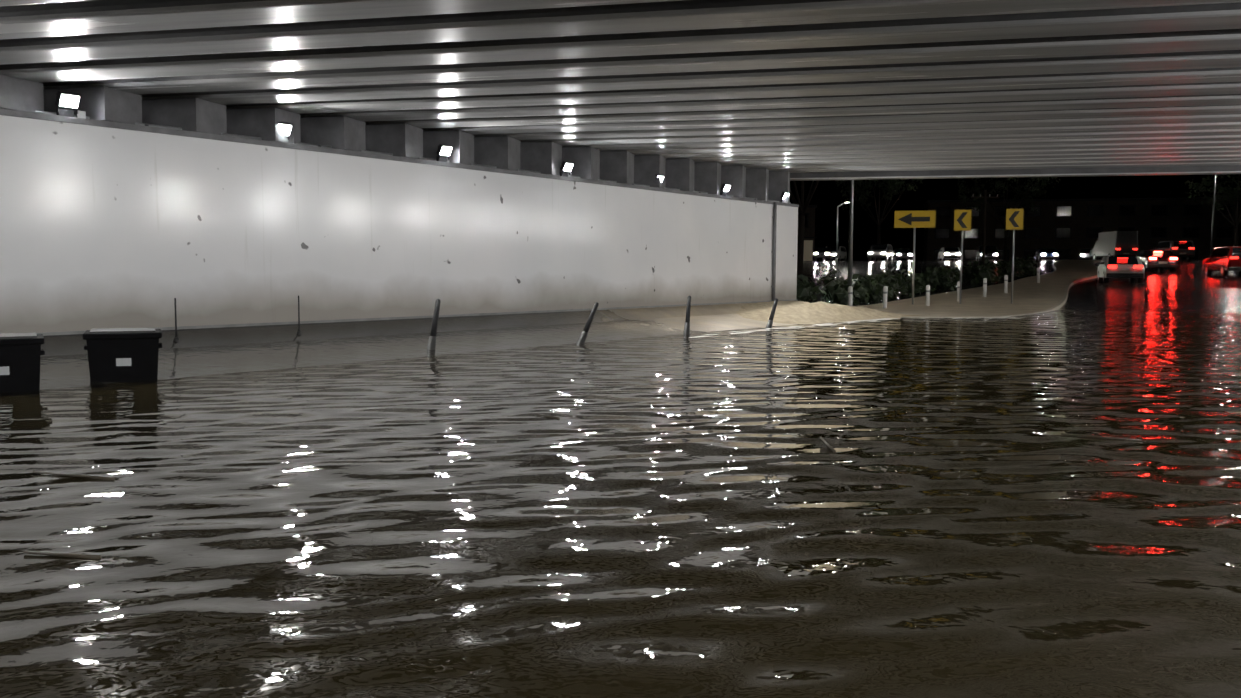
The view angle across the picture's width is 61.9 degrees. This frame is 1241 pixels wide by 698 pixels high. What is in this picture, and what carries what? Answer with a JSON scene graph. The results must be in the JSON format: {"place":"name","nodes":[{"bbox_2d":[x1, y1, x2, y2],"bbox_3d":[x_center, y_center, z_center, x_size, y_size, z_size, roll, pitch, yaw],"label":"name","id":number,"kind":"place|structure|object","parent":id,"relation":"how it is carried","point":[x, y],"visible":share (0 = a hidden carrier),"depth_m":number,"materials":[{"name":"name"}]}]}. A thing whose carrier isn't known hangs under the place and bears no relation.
{"place":"outdoors","nodes":[
{"label":"outdoors","id":0,"kind":"place"},
{"bbox_2d":[0,304,1240,697],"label":"flood water","id":1,"kind":"structure","parent":0,"point":[400,528],"depth_m":5.59,"materials":[{"name":"black liquid"}]},
{"bbox_2d":[23,326,1240,558],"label":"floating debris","id":2,"kind":"object","parent":1,"relation":"on","point":[87,556],"visible":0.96,"depth_m":7.87,"materials":[{"name":"brown"}]},
{"bbox_2d":[689,317,1018,337],"bbox_3d":[5.862,-0.653,26.626,14.692,0.004,2.727,-4,6,-43],"label":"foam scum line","id":3,"kind":"object","parent":1,"relation":"on","point":[798,327],"visible":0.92,"depth_m":25.12,"materials":[{"name":"beige liquid"}]},
{"bbox_2d":[766,298,777,327],"bbox_3d":[3.567,-0.661,24.453,0.249,1.059,0.856,4,5,36],"label":"delineator post","id":4,"kind":"object","parent":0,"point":[770,322],"visible":0.6,"depth_m":24.54,"materials":[{"name":"grey plastic"}]},
{"bbox_2d":[803,261,840,263],"bbox_3d":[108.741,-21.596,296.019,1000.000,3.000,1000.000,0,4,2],"label":"guardrail","id":5,"kind":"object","parent":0,"point":[808,262],"depth_m":108.48,"materials":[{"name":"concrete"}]},
{"bbox_2d":[0,74,798,389],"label":"abutment wall","id":6,"kind":"structure","parent":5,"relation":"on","point":[112,214],"depth_m":17.33,"materials":[{"name":"white paint"}]},
{"bbox_2d":[0,332,44,392],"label":"wheelie bin","id":7,"kind":"object","parent":6,"relation":"on","point":[20,354],"visible":0.98,"depth_m":11.16,"materials":[{"name":"black plastic"}]},
{"bbox_2d":[83,327,161,381],"bbox_3d":[-6.003,0.116,12.510,0.850,0.705,0.840,-2,5,-25],"label":"wheelie bin","id":8,"kind":"object","parent":6,"relation":"on","point":[122,354],"visible":0.96,"depth_m":12.17,"materials":[{"name":"black plastic"}]},
{"bbox_2d":[173,298,179,341],"bbox_3d":[-6.360,-0.408,14.789,0.092,0.640,0.092,2,5,24],"label":"road marker post","id":9,"kind":"object","parent":6,"relation":"on","point":[176,338],"visible":0.8,"depth_m":14.78,"materials":[{"name":"grey"}]},
{"bbox_2d":[297,296,301,334],"bbox_3d":[-5.125,-0.530,16.483,0.092,0.640,0.092,2,5,24],"label":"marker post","id":10,"kind":"object","parent":6,"relation":"on","point":[299,332],"visible":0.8,"depth_m":16.48,"materials":[{"name":"grey metal"}]},
{"bbox_2d":[35,110,790,203],"bbox_3d":[-9.518,-2.954,11.019,0.100,0.112,49.700,3,5,36],"label":"lamp conduit","id":11,"kind":"object","parent":6,"relation":"on","point":[81,114],"visible":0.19,"depth_m":17.07,"materials":[{"name":"silver metal"}]},
{"bbox_2d":[55,90,788,202],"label":"wall lamps","id":12,"kind":"object","parent":6,"relation":"on","point":[64,99],"depth_m":16.45,"materials":[{"name":"grey"}]},
{"bbox_2d":[427,299,440,349],"bbox_3d":[-3.039,-0.195,16.750,0.251,1.232,0.504,3,5,35],"label":"delineator post","id":13,"kind":"object","parent":6,"relation":"on","point":[431,344],"visible":0.48,"depth_m":16.80,"materials":[{"name":"grey plastic"}]},
{"bbox_2d":[576,302,598,343],"bbox_3d":[-0.701,-0.303,19.097,0.247,1.116,0.773,4,6,38],"label":"delineator post","id":14,"kind":"object","parent":6,"relation":"on","point":[582,337],"visible":0.54,"depth_m":19.12,"materials":[{"name":"grey plastic"}]},
{"bbox_2d":[0,0,1240,180],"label":"bridge beams","id":15,"kind":"structure","parent":6,"relation":"on","point":[804,90],"depth_m":12.95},
{"bbox_2d":[683,295,690,334],"bbox_3d":[1.382,-0.545,21.976,0.250,1.182,0.641,0,4,2],"label":"delineator post","id":16,"kind":"object","parent":6,"relation":"attached to","point":[687,326],"visible":0.69,"depth_m":22.01,"materials":[{"name":"grey plastic"}]},
{"bbox_2d":[771,202,776,300],"bbox_3d":[4.466,-2.777,30.031,0.098,2.940,0.160,3,5,36],"label":"drainpipe","id":17,"kind":"object","parent":6,"relation":"attached to","point":[774,217],"depth_m":29.98,"materials":[{"name":"silver metal"}]},
{"bbox_2d":[790,180,819,279],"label":"tree","id":18,"kind":"object","parent":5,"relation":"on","point":[802,208],"depth_m":65.22,"materials":[{"name":"brown plant"}]},
{"bbox_2d":[798,205,816,260],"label":"building","id":19,"kind":"structure","parent":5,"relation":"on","point":[809,236],"depth_m":135.50,"materials":[{"name":"brown"}]},
{"bbox_2d":[813,247,831,260],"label":"oncoming car","id":20,"kind":"object","parent":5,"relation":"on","point":[822,252],"visible":1,"depth_m":107.12,"materials":[{"name":"grey paint"}]},
{"bbox_2d":[822,246,846,260],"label":"oncoming car","id":21,"kind":"object","parent":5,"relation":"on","point":[842,253],"visible":0.65,"depth_m":115.91,"materials":[{"name":"white paint"}]},
{"bbox_2d":[835,179,922,260],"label":"tree","id":22,"kind":"object","parent":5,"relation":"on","point":[879,221],"visible":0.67,"depth_m":125.36,"materials":[{"name":"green plant"}]},
{"bbox_2d":[796,254,1037,305],"bbox_3d":[15.087,-3.505,49.916,3.213,2.680,39.446,3,5,34],"label":"hedge planting","id":23,"kind":"object","parent":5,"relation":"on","point":[867,288],"visible":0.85,"depth_m":44.80,"materials":[{"name":"green plant"}]},
{"bbox_2d":[954,210,970,303],"bbox_3d":[12.991,-3.337,39.409,0.610,3.900,0.097,2,5,16],"label":"chevron sign","id":24,"kind":"object","parent":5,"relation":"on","point":[962,220],"visible":0.83,"depth_m":39.29,"materials":[{"name":"yellow metal"}]},
{"bbox_2d":[971,190,998,264],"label":"utility pole","id":25,"kind":"object","parent":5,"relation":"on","point":[985,196],"visible":0.94,"depth_m":68.72,"materials":[{"name":"brown wood"}]},
{"bbox_2d":[1006,209,1023,303],"bbox_3d":[14.941,-3.367,39.348,0.610,3.900,0.097,2,5,16],"label":"chevron sign","id":26,"kind":"object","parent":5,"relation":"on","point":[1014,219],"visible":0.83,"depth_m":39.22,"materials":[{"name":"yellow metal"}]},
{"bbox_2d":[924,197,1240,260],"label":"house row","id":27,"kind":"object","parent":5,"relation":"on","point":[1068,229],"visible":0.75,"depth_m":142.34,"materials":[{"name":"grey"}]},
{"bbox_2d":[1185,174,1240,245],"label":"tree","id":28,"kind":"object","parent":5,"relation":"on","point":[1235,197],"visible":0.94,"depth_m":110.57,"materials":[{"name":"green plant"}]},
{"bbox_2d":[852,260,1101,317],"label":"sidewalk","id":29,"kind":"structure","parent":0,"point":[1047,293],"depth_m":41.83,"materials":[{"name":"grey concrete"}]},
{"bbox_2d":[736,301,930,323],"bbox_3d":[5.950,-1.073,29.506,3.100,0.549,8.500,3,5,36],"label":"silt mound","id":30,"kind":"object","parent":29,"relation":"on","point":[794,312],"visible":0.77,"depth_m":28.26,"materials":[{"name":"beige sand"}]},
{"bbox_2d":[848,286,852,305],"bbox_3d":[7.873,-1.730,35.433,0.220,0.838,0.220,0,4,2],"label":"bollard","id":31,"kind":"object","parent":29,"relation":"on","point":[850,291],"visible":0.81,"depth_m":35.37,"materials":[{"name":"white"}]},
{"bbox_2d":[883,286,887,307],"bbox_3d":[9.299,-1.794,36.372,0.220,0.839,0.220,0,4,2],"label":"bollard","id":32,"kind":"object","parent":29,"relation":"on","point":[885,290],"visible":0.81,"depth_m":36.31,"materials":[{"name":"white"}]},
{"bbox_2d":[894,211,935,304],"bbox_3d":[11.192,-3.311,39.465,1.500,3.900,0.097,2,5,16],"label":"arrow sign","id":33,"kind":"object","parent":29,"relation":"on","point":[915,219],"visible":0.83,"depth_m":39.34,"materials":[{"name":"yellow metal"}]},
{"bbox_2d":[926,285,929,305],"bbox_3d":[11.504,-1.976,38.718,0.220,0.838,0.220,0,4,2],"label":"bollard","id":34,"kind":"object","parent":29,"relation":"on","point":[927,295],"visible":0.79,"depth_m":38.66,"materials":[{"name":"white"}]},
{"bbox_2d":[957,281,959,300],"bbox_3d":[13.431,-2.261,41.012,0.220,0.839,0.220,0,4,2],"label":"bollard","id":35,"kind":"object","parent":29,"relation":"on","point":[958,285],"visible":0.56,"depth_m":40.96,"materials":[{"name":"white"}]},
{"bbox_2d":[983,278,986,296],"bbox_3d":[15.276,-2.551,43.364,0.220,0.839,0.220,0,4,2],"label":"bollard","id":36,"kind":"object","parent":29,"relation":"on","point":[984,287],"visible":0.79,"depth_m":43.31,"materials":[{"name":"white"}]},
{"bbox_2d":[1004,275,1007,292],"bbox_3d":[17.100,-2.856,45.856,0.220,0.839,0.220,0,4,2],"label":"bollard","id":37,"kind":"object","parent":29,"relation":"on","point":[1005,283],"visible":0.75,"depth_m":45.80,"materials":[{"name":"white"}]},
{"bbox_2d":[1037,268,1039,282],"bbox_3d":[21.820,-3.829,53.996,0.220,0.839,0.220,0,4,2],"label":"bollard","id":38,"kind":"object","parent":29,"relation":"on","point":[1038,275],"visible":0.79,"depth_m":53.94,"materials":[{"name":"white"}]},
{"bbox_2d":[790,174,1240,260],"label":"sky","id":39,"kind":"structure","parent":0,"point":[827,196],"materials":[{"name":"black"}]},
{"bbox_2d":[800,260,1240,313],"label":"road ramp","id":40,"kind":"structure","parent":0,"point":[1189,286],"depth_m":51.16,"materials":[{"name":"grey asphalt"}]},
{"bbox_2d":[835,201,849,263],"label":"street lamp","id":41,"kind":"object","parent":40,"relation":"on","point":[836,260],"visible":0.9,"depth_m":98.80,"materials":[{"name":"silver metal"}]},
{"bbox_2d":[847,180,853,305],"bbox_3d":[9.753,-5.691,39.105,2.400,8.420,0.300,3,5,36],"label":"pole","id":42,"kind":"object","parent":40,"relation":"on","point":[850,256],"visible":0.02,"depth_m":39.78,"materials":[{"name":"silver metal"}]},
{"bbox_2d":[867,244,892,260],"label":"oncoming car","id":43,"kind":"object","parent":40,"relation":"on","point":[875,251],"visible":1,"depth_m":105.48,"materials":[{"name":"grey paint"}]},
{"bbox_2d":[892,248,912,260],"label":"oncoming car","id":44,"kind":"object","parent":40,"relation":"on","point":[903,253],"visible":0.92,"depth_m":111.05,"materials":[{"name":"grey paint"}]},
{"bbox_2d":[938,247,960,260],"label":"oncoming car","id":45,"kind":"object","parent":40,"relation":"on","point":[954,253],"visible":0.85,"depth_m":106.32,"materials":[{"name":"white paint"}]},
{"bbox_2d":[976,246,998,260],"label":"oncoming car","id":46,"kind":"object","parent":40,"relation":"on","point":[991,252],"visible":0.92,"depth_m":108.73,"materials":[{"name":"grey paint"}]},
{"bbox_2d":[1035,248,1058,260],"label":"oncoming car","id":47,"kind":"object","parent":40,"relation":"on","point":[1052,254],"visible":0.92,"depth_m":106.79,"materials":[{"name":"blue paint"}]},
{"bbox_2d":[1078,249,1092,259],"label":"oncoming car","id":48,"kind":"object","parent":40,"relation":"on","point":[1083,254],"visible":0.5,"depth_m":109.75,"materials":[{"name":"grey paint"}]},
{"bbox_2d":[1090,231,1137,259],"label":"van","id":49,"kind":"object","parent":40,"relation":"on","point":[1117,244],"visible":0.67,"depth_m":92.47,"materials":[{"name":"grey paint"}]},
{"bbox_2d":[1097,257,1144,283],"bbox_3d":[26.566,-4.213,54.998,1.840,1.419,4.600,2,5,20],"label":"queue car","id":50,"kind":"object","parent":40,"relation":"on","point":[1132,268],"visible":0.94,"depth_m":53.27,"materials":[{"name":"white paint"}]},
{"bbox_2d":[1135,251,1178,272],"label":"queue car","id":51,"kind":"object","parent":40,"relation":"on","point":[1160,260],"visible":0.73,"depth_m":65.42,"materials":[{"name":"grey paint"}]},
{"bbox_2d":[1150,241,1194,260],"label":"queue car","id":52,"kind":"object","parent":40,"relation":"on","point":[1186,249],"visible":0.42,"depth_m":85.93,"materials":[{"name":"grey paint"}]},
{"bbox_2d":[1210,174,1215,255],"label":"street lamp","id":53,"kind":"object","parent":40,"relation":"on","point":[1213,216],"visible":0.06,"depth_m":97.10,"materials":[{"name":"silver metal"}]},
{"bbox_2d":[1202,246,1240,275],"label":"queue car","id":54,"kind":"object","parent":40,"relation":"on","point":[1225,260],"visible":0.98,"depth_m":58.95,"materials":[{"name":"red paint"}]}
]}

